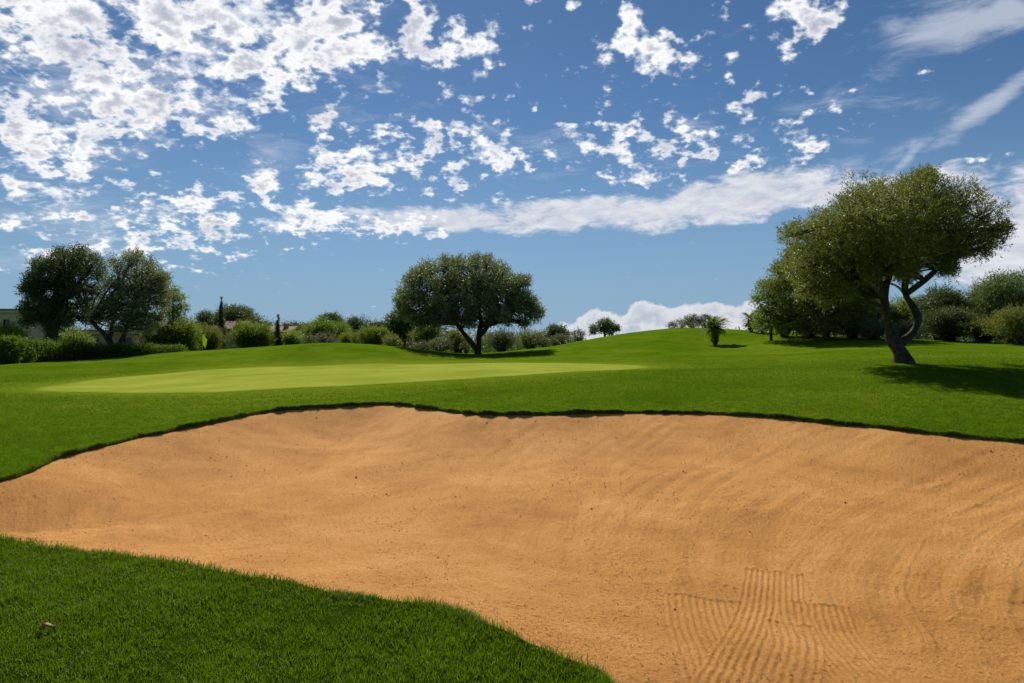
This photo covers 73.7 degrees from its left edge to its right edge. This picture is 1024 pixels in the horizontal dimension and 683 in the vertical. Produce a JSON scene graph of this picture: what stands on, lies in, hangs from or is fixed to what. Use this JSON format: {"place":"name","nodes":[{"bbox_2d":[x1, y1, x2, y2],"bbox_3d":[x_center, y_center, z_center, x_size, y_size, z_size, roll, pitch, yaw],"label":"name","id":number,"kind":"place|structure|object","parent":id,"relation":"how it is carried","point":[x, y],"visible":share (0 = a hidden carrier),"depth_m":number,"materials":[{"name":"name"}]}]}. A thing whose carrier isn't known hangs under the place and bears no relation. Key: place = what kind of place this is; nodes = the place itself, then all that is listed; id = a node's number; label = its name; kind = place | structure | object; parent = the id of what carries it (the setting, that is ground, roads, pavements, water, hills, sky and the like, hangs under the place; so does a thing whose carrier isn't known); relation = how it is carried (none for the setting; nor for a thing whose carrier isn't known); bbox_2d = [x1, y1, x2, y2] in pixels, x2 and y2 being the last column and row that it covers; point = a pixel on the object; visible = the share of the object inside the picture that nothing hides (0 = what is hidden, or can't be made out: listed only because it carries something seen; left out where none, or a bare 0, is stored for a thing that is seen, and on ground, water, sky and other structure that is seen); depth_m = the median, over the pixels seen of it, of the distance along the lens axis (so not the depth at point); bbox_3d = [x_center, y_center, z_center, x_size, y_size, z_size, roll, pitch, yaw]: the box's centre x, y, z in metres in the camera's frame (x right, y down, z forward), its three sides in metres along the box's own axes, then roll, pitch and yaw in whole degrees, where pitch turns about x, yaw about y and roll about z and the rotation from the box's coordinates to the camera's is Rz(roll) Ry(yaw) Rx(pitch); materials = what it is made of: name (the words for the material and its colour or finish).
{"place":"outdoors","nodes":[
{"label":"outdoors","id":0,"kind":"place"},
{"bbox_2d":[0,405,1023,682],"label":"sand","id":1,"kind":"structure","parent":0,"point":[950,585],"depth_m":7.35,"materials":[{"name":"beige sand"}]},
{"bbox_2d":[0,328,1023,682],"bbox_3d":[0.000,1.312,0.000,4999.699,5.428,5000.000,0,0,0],"label":"ground","id":2,"kind":"structure","parent":0,"point":[640,348],"depth_m":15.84,"materials":[{"name":"green plant"}]},
{"bbox_2d":[0,318,34,338],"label":"shrub","id":3,"kind":"object","parent":2,"relation":"on","point":[11,329],"visible":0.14,"depth_m":49.18,"materials":[{"name":"green plant"}]},
{"bbox_2d":[0,309,59,340],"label":"house","id":4,"kind":"structure","parent":2,"relation":"on","point":[6,314],"depth_m":74.08,"materials":[{"name":"beige paint"}]},
{"bbox_2d":[39,622,55,629],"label":"dry leaf","id":5,"kind":"object","parent":2,"relation":"on","point":[42,627],"visible":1,"depth_m":3.73,"materials":[{"name":"plant"}]},
{"bbox_2d":[14,241,111,356],"bbox_3d":[-36.792,-3.076,56.144,6.858,10.579,10.924,0,0,-37],"label":"tree","id":6,"kind":"object","parent":2,"relation":"on","point":[55,314],"visible":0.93,"depth_m":54.09,"materials":[{"name":"green plant"}]},
{"bbox_2d":[58,324,97,346],"bbox_3d":[-41.073,0.382,64.013,3.913,4.044,6.738,0,0,-34],"label":"shrub","id":7,"kind":"object","parent":2,"relation":"on","point":[69,336],"visible":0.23,"depth_m":63.08,"materials":[{"name":"green plant"}]},
{"bbox_2d":[0,333,187,364],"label":"hedge","id":8,"kind":"object","parent":2,"relation":"on","point":[14,349],"visible":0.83,"depth_m":44.97,"materials":[{"name":"green plant"}]},
{"bbox_2d":[72,330,146,355],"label":"house","id":9,"kind":"structure","parent":2,"relation":"on","point":[99,337],"depth_m":78.00,"materials":[{"name":"beige paint"}]},
{"bbox_2d":[124,338,130,343],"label":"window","id":10,"kind":"structure","parent":9,"relation":"in","point":[128,340],"depth_m":78.15,"materials":[{"name":"black glass"}]},
{"bbox_2d":[87,245,178,343],"bbox_3d":[-28.800,-2.917,51.922,8.717,9.122,7.422,0,0,0],"label":"evergreen tree","id":11,"kind":"object","parent":2,"relation":"on","point":[109,306],"visible":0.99,"depth_m":50.62,"materials":[{"name":"green plant"}]},
{"bbox_2d":[134,327,169,348],"bbox_3d":[-32.725,0.060,61.968,3.342,3.879,5.070,0,0,-24],"label":"shrub","id":12,"kind":"object","parent":2,"relation":"on","point":[156,339],"visible":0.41,"depth_m":61.00,"materials":[{"name":"green plant"}]},
{"bbox_2d":[159,283,190,323],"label":"thin tree","id":13,"kind":"object","parent":2,"relation":"on","point":[174,312],"visible":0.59,"depth_m":65.43,"materials":[{"name":"green plant"}]},
{"bbox_2d":[157,312,205,350],"bbox_3d":[-31.040,-0.330,63.883,4.629,4.790,7.082,0,0,-25],"label":"shrub","id":14,"kind":"object","parent":2,"relation":"on","point":[187,333],"visible":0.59,"depth_m":62.38,"materials":[{"name":"green plant"}]},
{"bbox_2d":[194,309,213,328],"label":"pine tree","id":15,"kind":"object","parent":2,"relation":"on","point":[203,317],"visible":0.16,"depth_m":92.70,"materials":[{"name":"green plant"}]},
{"bbox_2d":[202,334,206,349],"bbox_3d":[-23.839,0.185,53.007,0.372,1.456,0.086,0,0,0],"label":"golf flag","id":16,"kind":"object","parent":2,"relation":"on","point":[204,341],"visible":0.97,"depth_m":52.99,"materials":[{"name":"fabric"}]},
{"bbox_2d":[196,320,229,350],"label":"shrub","id":17,"kind":"object","parent":2,"relation":"on","point":[214,338],"visible":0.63,"depth_m":66.85,"materials":[{"name":"green plant"}]},
{"bbox_2d":[217,296,228,349],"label":"cypress tree","id":18,"kind":"object","parent":2,"relation":"on","point":[221,316],"visible":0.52,"depth_m":75.59,"materials":[{"name":"green plant"}]},
{"bbox_2d":[213,318,251,348],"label":"house","id":19,"kind":"structure","parent":2,"relation":"on","point":[229,324],"depth_m":84.00,"materials":[{"name":"paint"}]},
{"bbox_2d":[206,302,268,326],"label":"pine tree","id":20,"kind":"object","parent":2,"relation":"on","point":[232,313],"visible":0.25,"depth_m":89.59,"materials":[{"name":"green plant"}]},
{"bbox_2d":[226,319,275,347],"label":"shrub","id":21,"kind":"object","parent":2,"relation":"on","point":[248,335],"visible":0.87,"depth_m":68.13,"materials":[{"name":"green plant"}]},
{"bbox_2d":[273,314,283,345],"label":"cypress tree","id":22,"kind":"object","parent":2,"relation":"on","point":[277,331],"visible":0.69,"depth_m":71.72,"materials":[{"name":"green plant"}]},
{"bbox_2d":[269,324,302,344],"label":"house","id":23,"kind":"structure","parent":2,"relation":"on","point":[284,327],"depth_m":83.30,"materials":[{"name":"paint"}]},
{"bbox_2d":[278,326,307,344],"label":"shrub","id":24,"kind":"object","parent":2,"relation":"on","point":[290,337],"visible":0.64,"depth_m":70.98,"materials":[{"name":"green plant"}]},
{"bbox_2d":[281,320,305,326],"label":"pine tree","id":25,"kind":"object","parent":2,"relation":"on","point":[293,323],"visible":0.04,"depth_m":95.61,"materials":[{"name":"green plant"}]},
{"bbox_2d":[298,333,317,343],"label":"grey shrub","id":26,"kind":"object","parent":2,"relation":"on","point":[311,337],"visible":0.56,"depth_m":65.66,"materials":[{"name":"green plant"}]},
{"bbox_2d":[294,313,352,342],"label":"tree","id":27,"kind":"object","parent":2,"relation":"on","point":[314,327],"visible":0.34,"depth_m":74.07,"materials":[{"name":"green plant"}]},
{"bbox_2d":[310,329,340,342],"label":"grey shrub","id":28,"kind":"object","parent":2,"relation":"on","point":[322,338],"visible":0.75,"depth_m":65.49,"materials":[{"name":"green plant"}]},
{"bbox_2d":[315,311,348,324],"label":"pine tree","id":29,"kind":"object","parent":2,"relation":"on","point":[333,316],"visible":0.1,"depth_m":94.38,"materials":[{"name":"green plant"}]},
{"bbox_2d":[30,363,651,393],"bbox_3d":[-5.448,1.279,27.151,20.689,0.485,19.184,0,0,19],"label":"putting green","id":30,"kind":"object","parent":2,"relation":"on","point":[266,378],"visible":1,"depth_m":23.74,"materials":[{"name":"green plant"}]},
{"bbox_2d":[337,329,363,343],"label":"shrub","id":31,"kind":"object","parent":2,"relation":"on","point":[346,337],"visible":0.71,"depth_m":69.28,"materials":[{"name":"green plant"}]},
{"bbox_2d":[345,314,372,343],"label":"pine tree","id":32,"kind":"object","parent":2,"relation":"on","point":[356,322],"visible":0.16,"depth_m":96.47,"materials":[{"name":"green plant"}]},
{"bbox_2d":[353,324,392,344],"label":"round tree","id":33,"kind":"object","parent":2,"relation":"on","point":[369,335],"visible":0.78,"depth_m":70.78,"materials":[{"name":"green plant"}]},
{"bbox_2d":[368,319,390,343],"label":"pine tree","id":34,"kind":"object","parent":2,"relation":"on","point":[376,322],"visible":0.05,"depth_m":96.43,"materials":[{"name":"green plant"}]},
{"bbox_2d":[381,333,403,346],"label":"shrub","id":35,"kind":"object","parent":2,"relation":"on","point":[388,341],"visible":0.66,"depth_m":65.61,"materials":[{"name":"green plant"}]},
{"bbox_2d":[378,308,414,347],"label":"dark tree","id":36,"kind":"object","parent":2,"relation":"on","point":[402,329],"visible":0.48,"depth_m":82.31,"materials":[{"name":"green plant"}]},
{"bbox_2d":[403,339,428,349],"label":"grey shrub","id":37,"kind":"object","parent":2,"relation":"on","point":[414,344],"visible":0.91,"depth_m":59.76,"materials":[{"name":"green plant"}]},
{"bbox_2d":[405,325,442,349],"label":"shrub","id":38,"kind":"object","parent":2,"relation":"on","point":[426,335],"visible":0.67,"depth_m":70.57,"materials":[{"name":"green plant"}]},
{"bbox_2d":[426,336,455,351],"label":"grey shrub","id":39,"kind":"object","parent":2,"relation":"on","point":[442,348],"visible":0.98,"depth_m":58.80,"materials":[{"name":"green plant"}]},
{"bbox_2d":[444,329,475,352],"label":"shrub","id":40,"kind":"object","parent":2,"relation":"on","point":[458,336],"visible":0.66,"depth_m":61.27,"materials":[{"name":"green plant"}]},
{"bbox_2d":[458,341,471,352],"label":"grey shrub","id":41,"kind":"object","parent":2,"relation":"on","point":[464,345],"visible":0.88,"depth_m":55.87,"materials":[{"name":"green plant"}]},
{"bbox_2d":[390,251,546,353],"bbox_3d":[-3.551,-3.147,54.163,12.806,8.806,12.272,0,0,0],"label":"olive tree","id":42,"kind":"object","parent":2,"relation":"on","point":[471,293],"visible":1,"depth_m":51.40,"materials":[{"name":"green plant"}]},
{"bbox_2d":[482,329,522,351],"bbox_3d":[-0.815,-0.063,62.015,3.914,2.459,3.949,0,0,0],"label":"broom shrub","id":43,"kind":"object","parent":2,"relation":"on","point":[500,340],"visible":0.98,"depth_m":61.41,"materials":[{"name":"green plant"}]},
{"bbox_2d":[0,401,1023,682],"bbox_3d":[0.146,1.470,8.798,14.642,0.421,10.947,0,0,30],"label":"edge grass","id":44,"kind":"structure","parent":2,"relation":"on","point":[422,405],"depth_m":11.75,"materials":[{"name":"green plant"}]},
{"bbox_2d":[516,330,545,348],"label":"shrub","id":45,"kind":"object","parent":2,"relation":"on","point":[527,340],"visible":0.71,"depth_m":67.45,"materials":[{"name":"green plant"}]},
{"bbox_2d":[61,313,1002,352],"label":"distant wood","id":46,"kind":"object","parent":2,"relation":"on","point":[483,348],"visible":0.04,"depth_m":119.28,"materials":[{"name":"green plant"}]},
{"bbox_2d":[531,335,561,347],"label":"grey shrub","id":47,"kind":"object","parent":2,"relation":"on","point":[541,342],"visible":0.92,"depth_m":65.74,"materials":[{"name":"green plant"}]},
{"bbox_2d":[541,323,571,345],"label":"dark tree","id":48,"kind":"object","parent":2,"relation":"on","point":[553,329],"visible":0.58,"depth_m":83.05,"materials":[{"name":"green plant"}]},
{"bbox_2d":[553,331,577,343],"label":"grey shrub","id":49,"kind":"object","parent":2,"relation":"on","point":[560,338],"visible":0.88,"depth_m":71.72,"materials":[{"name":"green plant"}]},
{"bbox_2d":[569,326,586,341],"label":"shrub","id":50,"kind":"object","parent":2,"relation":"on","point":[580,337],"visible":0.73,"depth_m":85.53,"materials":[{"name":"green plant"}]},
{"bbox_2d":[588,316,620,336],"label":"round tree","id":51,"kind":"object","parent":2,"relation":"on","point":[605,326],"visible":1,"depth_m":77.28,"materials":[{"name":"green plant"}]},
{"bbox_2d":[665,322,674,327],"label":"shrub","id":52,"kind":"object","parent":2,"relation":"on","point":[670,325],"visible":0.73,"depth_m":79.83,"materials":[{"name":"green plant"}]},
{"bbox_2d":[672,318,687,327],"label":"shrub","id":53,"kind":"object","parent":2,"relation":"on","point":[682,323],"visible":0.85,"depth_m":79.61,"materials":[{"name":"green plant"}]},
{"bbox_2d":[683,313,700,327],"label":"shrub","id":54,"kind":"object","parent":2,"relation":"on","point":[692,317],"visible":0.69,"depth_m":79.64,"materials":[{"name":"green plant"}]},
{"bbox_2d":[686,320,700,327],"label":"grey shrub","id":55,"kind":"object","parent":2,"relation":"on","point":[693,322],"visible":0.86,"depth_m":76.80,"materials":[{"name":"green plant"}]},
{"bbox_2d":[696,314,714,327],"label":"shrub","id":56,"kind":"object","parent":2,"relation":"on","point":[702,320],"visible":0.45,"depth_m":79.48,"materials":[{"name":"green plant"}]},
{"bbox_2d":[698,314,731,344],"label":"palm tree","id":57,"kind":"object","parent":2,"relation":"on","point":[716,329],"visible":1,"depth_m":50.79,"materials":[{"name":"green plant"}]},
{"bbox_2d":[741,312,756,331],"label":"palm tree","id":58,"kind":"object","parent":2,"relation":"on","point":[748,322],"visible":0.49,"depth_m":59.86,"materials":[{"name":"green plant"}]},
{"bbox_2d":[748,317,773,332],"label":"shrub","id":59,"kind":"object","parent":2,"relation":"on","point":[758,325],"visible":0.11,"depth_m":57.83,"materials":[{"name":"green plant"}]},
{"bbox_2d":[747,272,796,340],"bbox_3d":[19.078,-2.463,49.974,3.580,5.264,4.463,0,0,21],"label":"tree","id":60,"kind":"object","parent":2,"relation":"on","point":[762,293],"visible":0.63,"depth_m":49.48,"materials":[{"name":"green plant"}]},
{"bbox_2d":[767,314,792,336],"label":"shrub","id":61,"kind":"object","parent":2,"relation":"on","point":[783,335],"visible":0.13,"depth_m":52.67,"materials":[{"name":"green plant"}]},
{"bbox_2d":[762,239,882,340],"bbox_3d":[22.770,-3.702,49.983,8.612,7.909,12.061,0,0,23],"label":"wild olive","id":62,"kind":"object","parent":2,"relation":"on","point":[809,318],"visible":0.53,"depth_m":47.33,"materials":[{"name":"green plant"}]},
{"bbox_2d":[837,319,866,338],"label":"grey shrub","id":63,"kind":"object","parent":2,"relation":"on","point":[852,334],"visible":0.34,"depth_m":48.41,"materials":[{"name":"green plant"}]},
{"bbox_2d":[856,315,893,339],"bbox_3d":[24.982,-0.940,46.913,2.530,1.840,3.638,0,0,31],"label":"grey shrub","id":64,"kind":"object","parent":2,"relation":"on","point":[874,331],"visible":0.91,"depth_m":46.54,"materials":[{"name":"green plant"}]},
{"bbox_2d":[860,298,895,336],"bbox_3d":[31.046,-2.727,59.858,4.687,5.289,7.584,0,0,32],"label":"pine tree","id":65,"kind":"object","parent":2,"relation":"on","point":[879,315],"visible":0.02,"depth_m":58.66,"materials":[{"name":"green plant"}]},
{"bbox_2d":[773,163,1019,362],"bbox_3d":[13.238,-2.973,23.796,7.670,7.981,11.268,0,0,31],"label":"olive tree","id":66,"kind":"object","parent":2,"relation":"on","point":[870,244],"visible":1,"depth_m":21.58,"materials":[{"name":"green plant"}]},
{"bbox_2d":[889,293,920,332],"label":"pine tree","id":67,"kind":"object","parent":2,"relation":"on","point":[900,311],"visible":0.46,"depth_m":58.75,"materials":[{"name":"green plant"}]},
{"bbox_2d":[892,317,928,338],"bbox_3d":[26.508,-0.817,46.002,3.274,1.746,2.670,0,0,0],"label":"grey shrub","id":68,"kind":"object","parent":2,"relation":"on","point":[904,328],"visible":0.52,"depth_m":45.51,"materials":[{"name":"green plant"}]},
{"bbox_2d":[902,281,979,339],"bbox_3d":[33.846,-2.374,54.048,5.111,5.091,8.263,0,0,31],"label":"dark tree","id":69,"kind":"object","parent":2,"relation":"on","point":[939,297],"visible":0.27,"depth_m":52.14,"materials":[{"name":"green plant"}]},
{"bbox_2d":[921,303,985,340],"bbox_3d":[30.910,-1.265,47.966,6.223,2.830,5.115,0,0,0],"label":"shrub","id":70,"kind":"object","parent":2,"relation":"on","point":[940,323],"visible":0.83,"depth_m":46.66,"materials":[{"name":"green plant"}]},
{"bbox_2d":[966,291,981,341],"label":"pine tree","id":71,"kind":"object","parent":2,"relation":"on","point":[974,310],"depth_m":54.85,"materials":[{"name":"green plant"}]},
{"bbox_2d":[951,311,1002,341],"bbox_3d":[31.755,-0.907,45.817,4.727,2.193,3.474,0,0,0],"label":"shrub","id":72,"kind":"object","parent":2,"relation":"on","point":[970,329],"visible":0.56,"depth_m":45.39,"materials":[{"name":"green plant"}]},
{"bbox_2d":[964,266,1023,342],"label":"pine tree","id":73,"kind":"object","parent":2,"relation":"on","point":[994,293],"visible":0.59,"depth_m":51.55,"materials":[{"name":"green plant"}]},
{"bbox_2d":[975,302,1023,344],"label":"shrub","id":74,"kind":"object","parent":2,"relation":"on","point":[1009,325],"visible":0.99,"depth_m":41.97,"materials":[{"name":"green plant"}]},
{"bbox_2d":[0,347,1023,475],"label":"lawn grass","id":75,"kind":"structure","parent":0,"point":[822,366],"depth_m":16.20,"materials":[{"name":"green plant"}]},
{"bbox_2d":[0,0,1023,341],"label":"sky","id":76,"kind":"structure","parent":0,"point":[642,160],"materials":[{"name":"blue"}]}
]}

